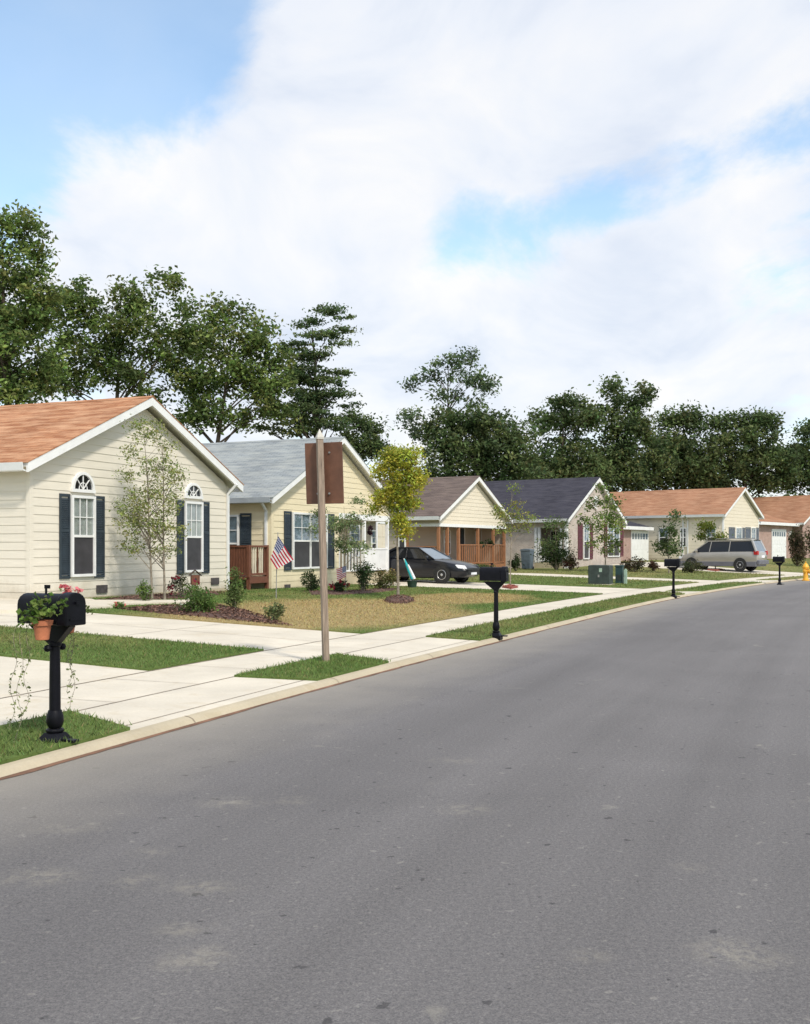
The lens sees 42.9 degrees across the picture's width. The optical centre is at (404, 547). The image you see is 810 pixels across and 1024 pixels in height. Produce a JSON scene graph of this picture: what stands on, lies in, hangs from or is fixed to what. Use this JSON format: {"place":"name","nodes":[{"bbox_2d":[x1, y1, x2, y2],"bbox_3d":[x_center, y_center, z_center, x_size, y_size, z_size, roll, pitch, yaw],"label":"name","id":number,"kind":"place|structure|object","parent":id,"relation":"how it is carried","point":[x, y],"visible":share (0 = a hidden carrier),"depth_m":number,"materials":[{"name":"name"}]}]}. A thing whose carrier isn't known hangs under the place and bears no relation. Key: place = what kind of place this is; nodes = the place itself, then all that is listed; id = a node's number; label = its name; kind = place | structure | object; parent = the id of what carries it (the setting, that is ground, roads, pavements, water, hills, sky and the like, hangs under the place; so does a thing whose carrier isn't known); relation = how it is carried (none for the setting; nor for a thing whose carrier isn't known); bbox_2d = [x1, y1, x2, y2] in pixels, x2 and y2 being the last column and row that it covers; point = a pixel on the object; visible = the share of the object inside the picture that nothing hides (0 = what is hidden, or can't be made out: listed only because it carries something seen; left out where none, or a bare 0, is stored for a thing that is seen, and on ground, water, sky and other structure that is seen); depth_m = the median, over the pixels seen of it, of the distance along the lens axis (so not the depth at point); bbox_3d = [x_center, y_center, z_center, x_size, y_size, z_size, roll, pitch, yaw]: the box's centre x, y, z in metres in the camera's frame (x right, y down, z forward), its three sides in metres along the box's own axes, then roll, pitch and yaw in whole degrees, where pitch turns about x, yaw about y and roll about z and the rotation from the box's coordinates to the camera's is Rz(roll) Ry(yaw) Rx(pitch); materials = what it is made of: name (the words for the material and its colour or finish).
{"place":"outdoors","nodes":[
{"label":"outdoors","id":0,"kind":"place"},
{"bbox_2d":[0,598,112,613],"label":"path","id":1,"kind":"structure","parent":0,"point":[8,605],"depth_m":22.35,"materials":[{"name":"concrete"}]},
{"bbox_2d":[0,711,129,764],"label":"grass verge","id":2,"kind":"object","parent":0,"point":[15,757],"depth_m":8.47,"materials":[{"name":"plant"}]},
{"bbox_2d":[17,585,85,742],"bbox_3d":[-2.856,0.960,8.331,0.540,1.310,0.234,0,0,24],"label":"mailbox","id":3,"kind":"object","parent":2,"relation":"on","point":[69,619],"visible":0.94,"depth_m":8.28,"materials":[{"name":"black plastic"}]},
{"bbox_2d":[7,591,68,742],"bbox_3d":[-2.864,0.945,8.098,0.531,1.199,0.217,0,0,12],"label":"flower pot","id":4,"kind":"object","parent":3,"relation":"on","point":[42,628],"visible":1,"depth_m":8.09,"materials":[{"name":"ceramic"}]},
{"bbox_2d":[56,592,85,626],"bbox_3d":[-2.666,0.494,8.247,0.125,0.266,0.234,0,0,24],"label":"door","id":5,"kind":"structure","parent":3,"relation":"in","point":[74,614],"depth_m":8.19,"materials":[{"name":"black plastic"}]},
{"bbox_2d":[59,584,92,709],"bbox_3d":[-2.799,0.826,8.525,0.377,1.060,0.285,0,0,25],"label":"flower pot","id":6,"kind":"object","parent":3,"relation":"on","point":[66,587],"visible":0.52,"depth_m":8.56,"materials":[{"name":"ceramic"}]},
{"bbox_2d":[0,656,153,698],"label":"driveway","id":7,"kind":"structure","parent":0,"point":[36,677],"depth_m":12.67,"materials":[{"name":"concrete"}]},
{"bbox_2d":[0,627,263,670],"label":"lawn","id":8,"kind":"structure","parent":0,"point":[203,659],"depth_m":14.54,"materials":[{"name":"plant"}]},
{"bbox_2d":[96,600,189,604],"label":"path","id":9,"kind":"structure","parent":0,"point":[127,602],"depth_m":24.00,"materials":[{"name":"concrete"}]},
{"bbox_2d":[0,613,365,651],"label":"driveway","id":10,"kind":"structure","parent":0,"point":[265,641],"depth_m":18.38,"materials":[{"name":"concrete"}]},
{"bbox_2d":[76,677,319,735],"bbox_3d":[-2.450,1.634,10.212,1.130,0.100,5.762,0,0,22],"label":"driveway apron","id":11,"kind":"object","parent":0,"point":[145,708],"visible":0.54,"depth_m":10.64,"materials":[{"name":"concrete"}]},
{"bbox_2d":[234,654,388,680],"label":"grass verge","id":12,"kind":"object","parent":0,"point":[314,678],"depth_m":12.80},
{"bbox_2d":[305,429,343,661],"bbox_3d":[-1.136,0.125,14.046,0.593,3.480,0.185,0,0,23],"label":"sign post","id":13,"kind":"object","parent":12,"relation":"on","point":[324,472],"visible":0.86,"depth_m":14.02,"materials":[{"name":"wood"}]},
{"bbox_2d":[88,585,602,633],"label":"lawn","id":14,"kind":"structure","parent":0,"point":[332,629],"depth_m":23.22,"materials":[{"name":"plant"}]},
{"bbox_2d":[135,579,153,600],"bbox_3d":[-6.160,1.069,24.439,0.441,0.644,0.369,0,0,0],"label":"shrub","id":15,"kind":"object","parent":14,"relation":"on","point":[142,591],"visible":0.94,"depth_m":24.40,"materials":[{"name":"green plant"}]},
{"bbox_2d":[100,590,224,599],"bbox_3d":[-5.986,1.300,27.398,1.420,0.222,7.098,0,0,14],"label":"mulch bed","id":16,"kind":"object","parent":14,"relation":"on","point":[155,596],"visible":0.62,"depth_m":26.04,"materials":[{"name":"brown wood"}]},
{"bbox_2d":[109,414,190,599],"bbox_3d":[-6.387,-0.919,25.657,2.116,4.808,1.711,0,0,0],"label":"young tree","id":17,"kind":"object","parent":16,"relation":"on","point":[134,519],"visible":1,"depth_m":25.57,"materials":[{"name":"green plant"}]},
{"bbox_2d":[166,572,199,597],"bbox_3d":[-5.710,1.013,26.465,0.850,0.775,0.732,0,0,0],"label":"shrub","id":18,"kind":"object","parent":16,"relation":"on","point":[178,579],"visible":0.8,"depth_m":26.42,"materials":[{"name":"red plant"}]},
{"bbox_2d":[188,570,201,588],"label":"bird house","id":19,"kind":"structure","parent":14,"relation":"on","point":[196,578],"depth_m":27.51,"materials":[{"name":"brown wood"}]},
{"bbox_2d":[117,603,294,625],"bbox_3d":[-3.594,1.422,21.821,5.272,0.321,2.885,0,0,41],"label":"mulch bed","id":20,"kind":"object","parent":14,"relation":"on","point":[229,612],"visible":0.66,"depth_m":21.44,"materials":[{"name":"brown wood"}]},
{"bbox_2d":[172,583,221,612],"bbox_3d":[-4.376,1.129,21.577,0.983,0.821,1.104,0,0,-29],"label":"shrub","id":21,"kind":"object","parent":20,"relation":"on","point":[202,600],"visible":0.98,"depth_m":21.51,"materials":[{"name":"green plant"}]},
{"bbox_2d":[223,566,249,607],"bbox_3d":[-3.837,0.994,23.153,0.538,1.137,0.613,0,0,18],"label":"shrub","id":22,"kind":"object","parent":20,"relation":"on","point":[234,590],"visible":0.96,"depth_m":23.11,"materials":[{"name":"green plant"}]},
{"bbox_2d":[263,599,287,620],"bbox_3d":[-2.604,1.291,20.558,0.508,0.533,0.510,0,0,0],"label":"shrub","id":23,"kind":"object","parent":20,"relation":"on","point":[275,611],"visible":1,"depth_m":20.50,"materials":[{"name":"green plant"}]},
{"bbox_2d":[230,545,268,589],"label":"side deck","id":24,"kind":"structure","parent":14,"relation":"on","point":[240,557],"depth_m":32.86,"materials":[{"name":"brown wood"}]},
{"bbox_2d":[270,532,293,597],"bbox_3d":[-3.297,0.601,27.592,0.638,2.006,0.158,0,0,0],"label":"flag","id":25,"kind":"object","parent":14,"relation":"on","point":[280,556],"visible":0.99,"depth_m":27.59,"materials":[{"name":"fabric"}]},
{"bbox_2d":[300,568,319,590],"bbox_3d":[-2.971,1.063,32.274,0.730,0.815,0.681,0,0,-36],"label":"shrub","id":26,"kind":"object","parent":14,"relation":"on","point":[311,586],"visible":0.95,"depth_m":32.21,"materials":[{"name":"green plant"}]},
{"bbox_2d":[336,566,345,580],"bbox_3d":[-1.925,1.038,31.129,0.308,1.000,0.049,0,0,-15],"label":"flag","id":27,"kind":"object","parent":14,"relation":"on","point":[341,572],"visible":0.97,"depth_m":31.12,"materials":[{"name":"fabric"}]},
{"bbox_2d":[306,493,380,585],"bbox_3d":[-2.147,-0.158,36.044,2.668,3.514,1.659,0,0,0],"label":"young tree","id":28,"kind":"object","parent":14,"relation":"on","point":[340,524],"visible":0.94,"depth_m":35.96,"materials":[{"name":"green plant"}]},
{"bbox_2d":[304,588,400,594],"bbox_3d":[-1.307,1.415,32.771,1.844,0.223,6.992,0,0,33],"label":"mulch bed","id":29,"kind":"object","parent":14,"relation":"on","point":[344,592],"visible":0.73,"depth_m":31.61,"materials":[{"name":"brown wood"}]},
{"bbox_2d":[329,578,349,591],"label":"shrub","id":30,"kind":"object","parent":29,"relation":"on","point":[339,586],"visible":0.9,"depth_m":31.50,"materials":[{"name":"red plant"}]},
{"bbox_2d":[350,560,376,590],"bbox_3d":[-1.313,0.908,32.439,0.776,1.187,0.698,0,0,39],"label":"shrub","id":31,"kind":"object","parent":29,"relation":"on","point":[363,573],"visible":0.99,"depth_m":32.41,"materials":[{"name":"green plant"}]},
{"bbox_2d":[370,568,400,588],"bbox_3d":[-0.656,1.094,34.491,1.093,0.852,1.215,0,0,0],"label":"shrub","id":32,"kind":"object","parent":29,"relation":"on","point":[390,577],"visible":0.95,"depth_m":34.48,"materials":[{"name":"green plant"}]},
{"bbox_2d":[361,441,433,594],"bbox_3d":[-0.223,-0.679,29.175,1.827,4.622,1.837,0,0,37],"label":"young tree","id":33,"kind":"object","parent":14,"relation":"on","point":[393,463],"visible":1,"depth_m":29.01,"materials":[{"name":"green plant"}]},
{"bbox_2d":[383,594,413,603],"bbox_3d":[-0.149,1.425,27.959,0.907,0.263,2.678,0,0,0],"label":"mulch bed","id":34,"kind":"object","parent":14,"relation":"on","point":[397,598],"visible":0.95,"depth_m":27.31,"materials":[{"name":"brown wood"}]},
{"bbox_2d":[403,558,416,587],"bbox_3d":[0.233,0.964,37.114,0.426,1.140,0.426,0,0,45],"label":"patio parasol","id":35,"kind":"object","parent":14,"relation":"on","point":[411,583],"visible":0.9,"depth_m":37.04,"materials":[{"name":"teal fabric"}]},
{"bbox_2d":[0,579,809,1023],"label":"road","id":36,"kind":"structure","parent":0,"point":[604,819],"depth_m":5.66,"materials":[{"name":"asphalt"}]},
{"bbox_2d":[0,580,796,779],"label":"gutter dirt","id":37,"kind":"structure","parent":36,"relation":"on","point":[76,757],"depth_m":9.98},
{"bbox_2d":[0,578,809,777],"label":"kerb","id":38,"kind":"structure","parent":36,"relation":"on","point":[18,766],"depth_m":10.49,"materials":[{"name":"concrete"}]},
{"bbox_2d":[0,574,809,724],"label":"sidewalk","id":39,"kind":"structure","parent":0,"point":[115,690],"depth_m":13.80,"materials":[{"name":"concrete"}]},
{"bbox_2d":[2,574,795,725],"bbox_3d":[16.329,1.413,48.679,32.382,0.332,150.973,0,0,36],"label":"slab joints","id":40,"kind":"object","parent":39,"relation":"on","point":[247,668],"visible":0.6,"depth_m":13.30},
{"bbox_2d":[0,0,809,496],"label":"sky","id":41,"kind":"structure","parent":0,"point":[572,193],"materials":[{"name":"white"}]},
{"bbox_2d":[344,637,476,664],"bbox_3d":[-0.238,1.634,15.435,1.128,0.100,5.866,0,0,24],"label":"driveway apron","id":42,"kind":"object","parent":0,"point":[402,649],"visible":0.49,"depth_m":16.11,"materials":[{"name":"concrete"}]},
{"bbox_2d":[371,580,639,594],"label":"driveway","id":43,"kind":"structure","parent":0,"point":[603,590],"depth_m":39.13,"materials":[{"name":"concrete"}]},
{"bbox_2d":[373,546,479,583],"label":"parked car","id":44,"kind":"object","parent":43,"relation":"on","point":[439,567],"visible":0.66,"depth_m":41.68,"materials":[{"name":"paint"}]},
{"bbox_2d":[502,584,517,588],"bbox_3d":[3.917,1.482,38.590,0.627,0.194,2.143,0,0,17],"label":"mulch bed","id":45,"kind":"object","parent":43,"relation":"on","point":[509,586],"visible":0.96,"depth_m":38.26,"materials":[{"name":"red wood"}]},
{"bbox_2d":[489,482,540,584],"bbox_3d":[4.095,-0.386,38.615,1.922,4.109,1.403,0,0,0],"label":"young tree","id":46,"kind":"object","parent":45,"relation":"on","point":[500,515],"visible":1,"depth_m":38.65,"materials":[{"name":"green plant"}]},
{"bbox_2d":[408,575,698,588],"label":"lawn","id":47,"kind":"structure","parent":0,"point":[580,583],"depth_m":43.09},
{"bbox_2d":[588,565,612,584],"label":"transformer box","id":48,"kind":"object","parent":47,"relation":"on","point":[600,574],"visible":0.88,"depth_m":41.92,"materials":[{"name":"metal"}]},
{"bbox_2d":[589,568,608,583],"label":"door","id":49,"kind":"structure","parent":48,"relation":"in","point":[596,575],"depth_m":41.89,"materials":[{"name":"metal"}]},
{"bbox_2d":[615,565,623,583],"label":"cable pedestal","id":50,"kind":"object","parent":47,"relation":"on","point":[619,574],"visible":0.75,"depth_m":43.15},
{"bbox_2d":[426,593,683,640],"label":"grass verge","id":51,"kind":"object","parent":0,"point":[488,637],"depth_m":19.97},
{"bbox_2d":[479,563,508,639],"bbox_3d":[1.575,0.949,18.107,0.502,1.340,0.210,0,0,20],"label":"mailbox","id":52,"kind":"object","parent":51,"relation":"on","point":[495,579],"visible":0.99,"depth_m":18.05,"materials":[{"name":"black plastic"}]},
{"bbox_2d":[501,566,508,581],"bbox_3d":[1.757,0.468,18.040,0.116,0.266,0.211,0,0,20],"label":"door","id":53,"kind":"structure","parent":52,"relation":"in","point":[504,569],"depth_m":17.96,"materials":[{"name":"black plastic"}]},
{"bbox_2d":[664,557,680,598],"bbox_3d":[8.605,0.978,33.106,0.502,1.340,0.210,0,0,27],"label":"mailbox","id":54,"kind":"object","parent":51,"relation":"on","point":[675,564],"visible":0.98,"depth_m":33.05,"materials":[{"name":"black plastic"}]},
{"bbox_2d":[509,573,715,582],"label":"driveway","id":55,"kind":"structure","parent":0,"point":[586,576],"depth_m":50.68,"materials":[{"name":"concrete"}]},
{"bbox_2d":[508,566,782,580],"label":"lawn","id":56,"kind":"structure","parent":0,"point":[661,573],"depth_m":55.71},
{"bbox_2d":[507,552,523,570],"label":"shrub","id":57,"kind":"object","parent":56,"relation":"on","point":[515,562],"visible":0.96,"depth_m":56.90,"materials":[{"name":"green plant"}]},
{"bbox_2d":[520,549,534,568],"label":"wheelie bin","id":58,"kind":"object","parent":56,"relation":"on","point":[527,558],"visible":0.93,"depth_m":61.27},
{"bbox_2d":[534,515,571,569],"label":"young tree","id":59,"kind":"object","parent":56,"relation":"on","point":[562,534],"visible":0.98,"depth_m":58.88,"materials":[{"name":"green plant"}]},
{"bbox_2d":[530,540,577,569],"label":"shrub","id":60,"kind":"object","parent":56,"relation":"on","point":[559,558],"visible":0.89,"depth_m":59.08,"materials":[{"name":"green plant"}]},
{"bbox_2d":[561,553,580,569],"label":"shrub","id":61,"kind":"object","parent":56,"relation":"on","point":[570,563],"visible":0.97,"depth_m":58.30,"materials":[{"name":"green plant"}]},
{"bbox_2d":[572,479,627,564],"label":"young tree","id":62,"kind":"object","parent":56,"relation":"on","point":[610,519],"visible":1,"depth_m":56.92,"materials":[{"name":"green plant"}]},
{"bbox_2d":[620,556,648,571],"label":"shrub","id":63,"kind":"object","parent":56,"relation":"on","point":[636,566],"visible":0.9,"depth_m":57.84,"materials":[{"name":"green plant"}]},
{"bbox_2d":[650,508,686,572],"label":"young tree","id":64,"kind":"object","parent":56,"relation":"on","point":[672,548],"visible":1,"depth_m":56.97,"materials":[{"name":"green plant"}]},
{"bbox_2d":[681,559,707,572],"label":"shrub","id":65,"kind":"object","parent":56,"relation":"on","point":[692,567],"visible":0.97,"depth_m":58.19,"materials":[{"name":"green plant"}]},
{"bbox_2d":[612,562,808,574],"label":"driveway","id":66,"kind":"structure","parent":0,"point":[661,565],"depth_m":62.87,"materials":[{"name":"concrete"}]},
{"bbox_2d":[679,538,768,571],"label":"parked minivan","id":67,"kind":"object","parent":66,"relation":"on","point":[740,554],"visible":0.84,"depth_m":61.80,"materials":[{"name":"silver metal"}]},
{"bbox_2d":[666,582,761,591],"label":"grass verge","id":68,"kind":"object","parent":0,"point":[716,587],"depth_m":39.86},
{"bbox_2d":[621,558,809,572],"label":"lawn","id":69,"kind":"structure","parent":0,"point":[784,567],"depth_m":68.69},
{"bbox_2d":[392,345,502,460],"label":"tree","id":70,"kind":"object","parent":69,"relation":"on","point":[487,384],"visible":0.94,"depth_m":84.74,"materials":[{"name":"green plant"}]},
{"bbox_2d":[413,401,559,480],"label":"tree","id":71,"kind":"object","parent":69,"relation":"on","point":[483,456],"visible":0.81,"depth_m":81.70,"materials":[{"name":"green plant"}]},
{"bbox_2d":[507,387,624,491],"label":"tree","id":72,"kind":"object","parent":69,"relation":"on","point":[569,458],"visible":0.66,"depth_m":89.00,"materials":[{"name":"green plant"}]},
{"bbox_2d":[580,371,679,491],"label":"tree","id":73,"kind":"object","parent":69,"relation":"on","point":[625,427],"visible":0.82,"depth_m":90.93,"materials":[{"name":"green plant"}]},
{"bbox_2d":[635,400,732,490],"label":"tree","id":74,"kind":"object","parent":69,"relation":"on","point":[689,421],"visible":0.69,"depth_m":93.81,"materials":[{"name":"green plant"}]},
{"bbox_2d":[679,405,809,496],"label":"tree","id":75,"kind":"object","parent":69,"relation":"on","point":[747,468],"visible":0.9,"depth_m":94.00,"materials":[{"name":"green plant"}]},
{"bbox_2d":[767,417,809,495],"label":"tree","id":76,"kind":"object","parent":69,"relation":"on","point":[804,447],"visible":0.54,"depth_m":99.42,"materials":[{"name":"green plant"}]},
{"bbox_2d":[787,524,809,565],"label":"shrub","id":77,"kind":"object","parent":69,"relation":"on","point":[796,540],"visible":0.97,"depth_m":70.82,"materials":[{"name":"green plant"}]},
{"bbox_3d":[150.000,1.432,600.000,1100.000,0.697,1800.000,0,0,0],"label":"ground","id":78,"kind":"structure","parent":0,"visible":0},
{"bbox_2d":[0,199,74,405],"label":"tree","id":79,"kind":"object","parent":78,"relation":"on","point":[17,385],"visible":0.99,"depth_m":49.48,"materials":[{"name":"green plant"}]},
{"bbox_2d":[0,396,243,598],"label":"house","id":80,"kind":"structure","parent":78,"relation":"on","point":[62,489],"depth_m":26.11,"materials":[{"name":"beige"}]},
{"bbox_2d":[70,472,95,492],"bbox_3d":[-7.882,-1.592,25.223,0.073,0.506,0.849,0,0,22],"label":"transom window","id":81,"kind":"structure","parent":80,"relation":"in","point":[82,482],"depth_m":25.22,"materials":[{"name":"white glass"}]},
{"bbox_2d":[71,495,95,576],"bbox_3d":[-7.882,-0.272,25.223,0.073,1.980,0.869,0,0,22],"label":"window","id":82,"kind":"structure","parent":80,"relation":"in","point":[83,508],"depth_m":25.24,"materials":[{"name":"white glass"}]},
{"bbox_2d":[184,483,202,498],"bbox_3d":[-6.079,-1.622,29.620,0.073,0.450,0.879,0,0,22],"label":"transom window","id":83,"kind":"structure","parent":80,"relation":"in","point":[194,490],"depth_m":29.60,"materials":[{"name":"white glass"}]},
{"bbox_2d":[184,501,203,572],"bbox_3d":[-6.079,-0.296,29.620,0.073,2.029,0.899,0,0,22],"label":"window","id":84,"kind":"structure","parent":80,"relation":"in","point":[193,511],"depth_m":29.65,"materials":[{"name":"white glass"}]},
{"bbox_2d":[33,264,214,411],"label":"tree","id":85,"kind":"object","parent":78,"relation":"on","point":[113,349],"visible":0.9,"depth_m":54.51,"materials":[{"name":"green plant"}]},
{"bbox_2d":[164,289,307,442],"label":"tree","id":86,"kind":"object","parent":78,"relation":"on","point":[247,377],"visible":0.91,"depth_m":56.54,"materials":[{"name":"green plant"}]},
{"bbox_2d":[202,436,395,588],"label":"house","id":87,"kind":"structure","parent":78,"relation":"on","point":[268,503],"depth_m":36.04,"materials":[{"name":"yellow"}]},
{"bbox_2d":[230,515,239,575],"bbox_3d":[-5.891,0.007,34.307,0.850,2.170,0.073,0,0,24],"label":"window","id":88,"kind":"structure","parent":87,"relation":"in","point":[234,519],"depth_m":34.22,"materials":[{"name":"white glass"}]},
{"bbox_2d":[292,512,327,568],"bbox_3d":[-3.312,-0.222,36.023,0.073,1.941,2.481,0,0,24],"label":"window","id":89,"kind":"structure","parent":87,"relation":"in","point":[305,548],"depth_m":35.69,"materials":[{"name":"white glass"}]},
{"bbox_2d":[351,525,359,556],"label":"window","id":90,"kind":"structure","parent":87,"relation":"in","point":[357,535],"depth_m":43.69,"materials":[{"name":"white glass"}]},
{"bbox_2d":[376,522,384,547],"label":"door","id":91,"kind":"structure","parent":87,"relation":"in","point":[380,528],"depth_m":45.84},
{"bbox_2d":[253,302,366,438],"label":"tree","id":92,"kind":"object","parent":78,"relation":"on","point":[303,398],"visible":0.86,"depth_m":59.62,"materials":[{"name":"green plant"}]},
{"bbox_2d":[331,405,394,464],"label":"tree","id":93,"kind":"object","parent":78,"relation":"on","point":[369,438],"visible":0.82,"depth_m":61.56,"materials":[{"name":"green plant"}]},
{"bbox_2d":[0,558,809,761],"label":"grass","id":94,"kind":"structure","parent":78,"relation":"on","point":[596,606],"depth_m":21.12,"materials":[{"name":"plant"}]},
{"bbox_2d":[773,555,784,584],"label":"mailbox","id":95,"kind":"object","parent":94,"relation":"on","point":[779,561],"visible":0.98,"depth_m":45.25,"materials":[{"name":"black plastic"}]},
{"bbox_2d":[351,476,513,569],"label":"house","id":96,"kind":"structure","parent":78,"relation":"on","point":[453,517],"depth_m":56.20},
{"bbox_2d":[443,530,450,553],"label":"window","id":97,"kind":"structure","parent":96,"relation":"in","point":[443,530],"depth_m":58.13,"materials":[{"name":"grey glass"}]},
{"bbox_2d":[456,527,464,560],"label":"door","id":98,"kind":"structure","parent":96,"relation":"in","point":[462,529],"depth_m":59.55,"materials":[{"name":"wood"}]},
{"bbox_2d":[484,477,653,567],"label":"house","id":99,"kind":"structure","parent":78,"relation":"on","point":[565,498],"depth_m":64.98,"materials":[{"name":"wood"}]},
{"bbox_2d":[583,523,589,558],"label":"window","id":100,"kind":"structure","parent":99,"relation":"in","point":[586,553],"depth_m":64.31,"materials":[{"name":"white glass"}]},
{"bbox_2d":[607,525,619,556],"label":"window","id":101,"kind":"structure","parent":99,"relation":"in","point":[617,554],"depth_m":68.15,"materials":[{"name":"white glass"}]},
{"bbox_2d":[631,530,648,560],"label":"garage door","id":102,"kind":"structure","parent":99,"relation":"in","point":[639,538],"depth_m":74.06,"materials":[{"name":"metal"}]},
{"bbox_2d":[609,487,799,559],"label":"house","id":103,"kind":"structure","parent":78,"relation":"on","point":[736,512],"depth_m":76.87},
{"bbox_2d":[680,528,686,546],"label":"window","id":104,"kind":"structure","parent":103,"relation":"in","point":[685,529],"depth_m":75.28,"materials":[{"name":"white glass"}]},
{"bbox_2d":[771,529,785,558],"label":"garage door","id":105,"kind":"structure","parent":103,"relation":"in","point":[778,536],"depth_m":83.92,"materials":[{"name":"metal"}]},
{"bbox_2d":[692,517,728,567],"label":"young tree","id":106,"kind":"object","parent":78,"relation":"on","point":[706,527],"visible":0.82,"depth_m":63.05,"materials":[{"name":"green plant"}]},
{"bbox_2d":[752,495,809,557],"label":"house","id":107,"kind":"structure","parent":78,"relation":"on","point":[795,509],"depth_m":90.21,"materials":[{"name":"orange brick"}]},
{"bbox_2d":[802,561,809,580],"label":"fire hydrant","id":108,"kind":"object","parent":78,"relation":"on","point":[805,568],"visible":0.94,"depth_m":50.64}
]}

